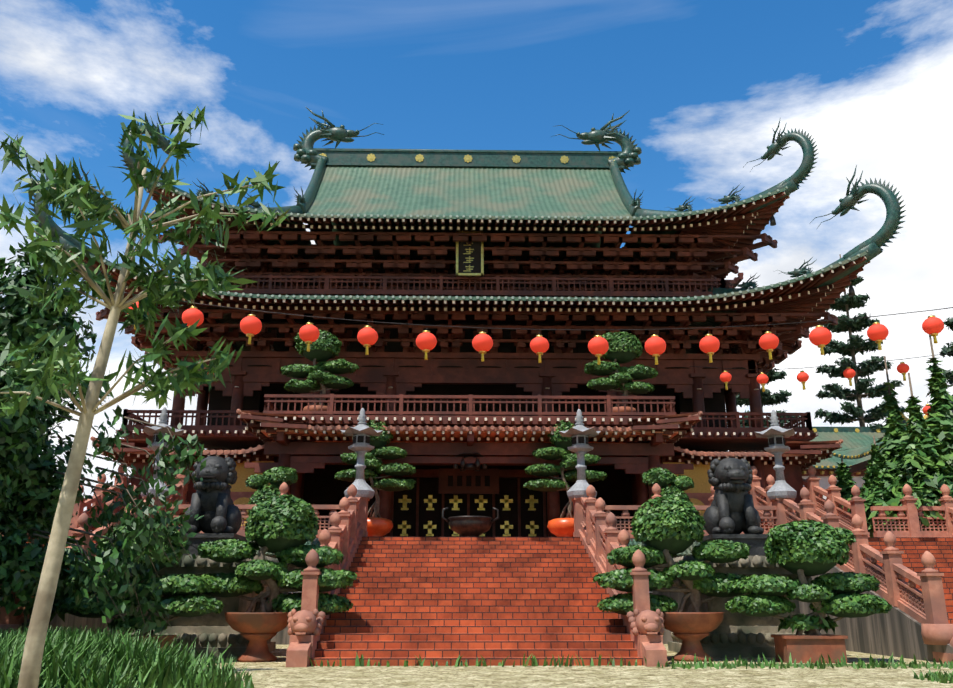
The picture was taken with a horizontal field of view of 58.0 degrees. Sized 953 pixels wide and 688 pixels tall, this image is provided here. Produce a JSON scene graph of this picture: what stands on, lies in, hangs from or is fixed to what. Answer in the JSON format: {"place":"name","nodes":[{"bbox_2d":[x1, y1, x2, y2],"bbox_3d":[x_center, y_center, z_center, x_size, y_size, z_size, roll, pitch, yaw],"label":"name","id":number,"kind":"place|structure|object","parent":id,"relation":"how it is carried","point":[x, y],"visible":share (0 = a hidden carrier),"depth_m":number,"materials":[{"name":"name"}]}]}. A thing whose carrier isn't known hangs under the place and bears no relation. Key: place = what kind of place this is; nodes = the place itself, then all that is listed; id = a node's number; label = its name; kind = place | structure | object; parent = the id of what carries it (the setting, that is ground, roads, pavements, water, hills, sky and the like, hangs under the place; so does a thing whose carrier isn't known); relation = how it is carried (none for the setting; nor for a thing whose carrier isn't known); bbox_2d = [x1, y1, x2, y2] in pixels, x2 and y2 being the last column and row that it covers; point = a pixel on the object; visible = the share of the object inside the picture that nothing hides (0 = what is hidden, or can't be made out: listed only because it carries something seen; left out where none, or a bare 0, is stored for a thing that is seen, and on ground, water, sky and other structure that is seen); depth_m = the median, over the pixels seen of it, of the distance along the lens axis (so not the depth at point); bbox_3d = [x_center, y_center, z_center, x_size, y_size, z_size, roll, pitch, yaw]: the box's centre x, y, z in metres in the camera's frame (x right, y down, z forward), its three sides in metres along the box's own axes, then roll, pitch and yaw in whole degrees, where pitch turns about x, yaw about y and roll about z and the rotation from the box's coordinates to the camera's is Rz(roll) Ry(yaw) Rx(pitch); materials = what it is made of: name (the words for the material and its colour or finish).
{"place":"outdoors","nodes":[
{"label":"outdoors","id":0,"kind":"place"},
{"bbox_2d":[0,0,952,510],"label":"sky","id":1,"kind":"structure","parent":0,"point":[704,85],"materials":[{"name":"blue"}]},
{"bbox_2d":[44,278,952,416],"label":"paper lanterns","id":2,"kind":"object","parent":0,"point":[820,336],"visible":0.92,"depth_m":24.82,"materials":[{"name":"red paper"}]},
{"bbox_2d":[196,644,952,687],"bbox_3d":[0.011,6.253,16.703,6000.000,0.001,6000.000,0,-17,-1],"label":"ground","id":3,"kind":"structure","parent":0,"point":[277,673],"depth_m":14.30,"materials":[{"name":"beige stone"}]},
{"bbox_2d":[0,243,205,634],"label":"leafy bushes","id":4,"kind":"object","parent":3,"relation":"on","point":[30,487],"depth_m":14.45,"materials":[{"name":"green plant"}]},
{"bbox_2d":[0,103,289,687],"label":"young tree","id":5,"kind":"object","parent":3,"relation":"on","point":[94,206],"depth_m":6.95,"materials":[{"name":"green plant"}]},
{"bbox_2d":[129,456,811,657],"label":"guardian lion statues","id":6,"kind":"object","parent":3,"relation":"on","point":[731,512],"visible":0.5,"depth_m":20.34,"materials":[{"name":"stone"}]},
{"bbox_2d":[0,464,952,663],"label":"balustrades","id":7,"kind":"object","parent":3,"relation":"on","point":[595,523],"visible":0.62,"depth_m":22.33,"materials":[{"name":"red stone"}]},
{"bbox_2d":[141,407,796,499],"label":"stone lanterns","id":8,"kind":"object","parent":7,"relation":"on","point":[775,434],"visible":0.85,"depth_m":26.83,"materials":[{"name":"stone"}]},
{"bbox_2d":[0,624,952,687],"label":"grass","id":9,"kind":"structure","parent":3,"relation":"on","point":[90,659],"depth_m":11.40,"materials":[{"name":"green plant"}]},
{"bbox_2d":[107,405,847,662],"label":"plant pots","id":10,"kind":"object","parent":3,"relation":"on","point":[258,630],"visible":0.46,"depth_m":17.87,"materials":[{"name":"ceramic"}]},
{"bbox_2d":[10,330,891,635],"bbox_3d":[-0.791,2.837,24.102,18.601,10.009,12.134,0,-17,-1],"label":"bonsai","id":11,"kind":"object","parent":10,"relation":"in","point":[272,508],"depth_m":18.28,"materials":[{"name":"green plant"}]},
{"bbox_2d":[69,337,880,617],"bbox_3d":[-0.111,2.731,24.142,16.880,9.285,11.637,0,-17,-1],"label":"foliage","id":12,"kind":"object","parent":11,"relation":"attached to","point":[672,545],"visible":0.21,"depth_m":18.54,"materials":[{"name":"green plant"}]},
{"bbox_2d":[22,508,952,665],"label":"steps","id":13,"kind":"structure","parent":3,"relation":"on","point":[443,600],"depth_m":20.09,"materials":[{"name":"red brick"}]},
{"bbox_2d":[22,529,952,666],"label":"walls","id":14,"kind":"structure","parent":3,"relation":"on","point":[896,631],"depth_m":20.14,"materials":[{"name":"stone"}]},
{"bbox_2d":[96,228,837,536],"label":"temple","id":15,"kind":"structure","parent":14,"relation":"on","point":[396,378],"depth_m":33.88,"materials":[{"name":"brown wood"}]},
{"bbox_2d":[90,409,842,456],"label":"porch roof","id":16,"kind":"structure","parent":15,"relation":"attached to","point":[493,428],"depth_m":28.56,"materials":[{"name":"brown wood"}]},
{"bbox_2d":[92,413,841,469],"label":"porch rafters","id":17,"kind":"object","parent":15,"relation":"attached to","point":[804,462],"visible":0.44,"depth_m":29.41,"materials":[{"name":"brown wood"}]},
{"bbox_2d":[55,235,882,353],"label":"roof","id":18,"kind":"structure","parent":15,"relation":"on","point":[871,251],"depth_m":30.64,"materials":[{"name":"green wood"}]},
{"bbox_2d":[69,250,869,372],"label":"roof rafters","id":19,"kind":"object","parent":15,"relation":"attached to","point":[807,297],"visible":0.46,"depth_m":31.45,"materials":[{"name":"brown wood"}]},
{"bbox_2d":[147,187,794,286],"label":"roof rafters","id":20,"kind":"object","parent":15,"relation":"attached to","point":[735,221],"visible":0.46,"depth_m":33.98,"materials":[{"name":"brown wood"}]},
{"bbox_2d":[145,157,798,247],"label":"roof","id":21,"kind":"structure","parent":15,"relation":"on","point":[454,193],"depth_m":41.68,"materials":[{"name":"green tile"}]},
{"bbox_2d":[28,107,905,296],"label":"roof dragon ornaments","id":22,"kind":"object","parent":21,"relation":"on","point":[308,154],"visible":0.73,"depth_m":45.17,"materials":[{"name":"green ceramic"}]},
{"bbox_2d":[442,453,498,536],"bbox_3d":[-0.207,4.765,28.534,1.862,3.550,2.453,0,-17,-1],"label":"incense burner","id":23,"kind":"object","parent":14,"relation":"on","point":[470,526],"visible":0.85,"depth_m":27.35,"materials":[{"name":"brown metal"}]},
{"bbox_2d":[834,357,952,536],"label":"shrub leaves","id":24,"kind":"object","parent":14,"relation":"on","point":[916,455],"visible":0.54,"depth_m":28.64,"materials":[{"name":"green plant"}]},
{"bbox_2d":[668,664,947,665],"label":"curb","id":25,"kind":"structure","parent":3,"relation":"on","point":[826,664],"depth_m":16.99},
{"bbox_2d":[740,411,927,498],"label":"side buildings","id":26,"kind":"structure","parent":3,"relation":"on","point":[856,444],"depth_m":45.77,"materials":[{"name":"green tile"}]},
{"bbox_2d":[747,254,952,483],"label":"trunks","id":27,"kind":"object","parent":3,"relation":"on","point":[861,419],"visible":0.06,"depth_m":53.37,"materials":[{"name":"brown plant"}]},
{"bbox_2d":[726,276,952,451],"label":"conifer leaves","id":28,"kind":"object","parent":27,"relation":"on","point":[856,324],"visible":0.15,"depth_m":53.91,"materials":[{"name":"green plant"}]}
]}

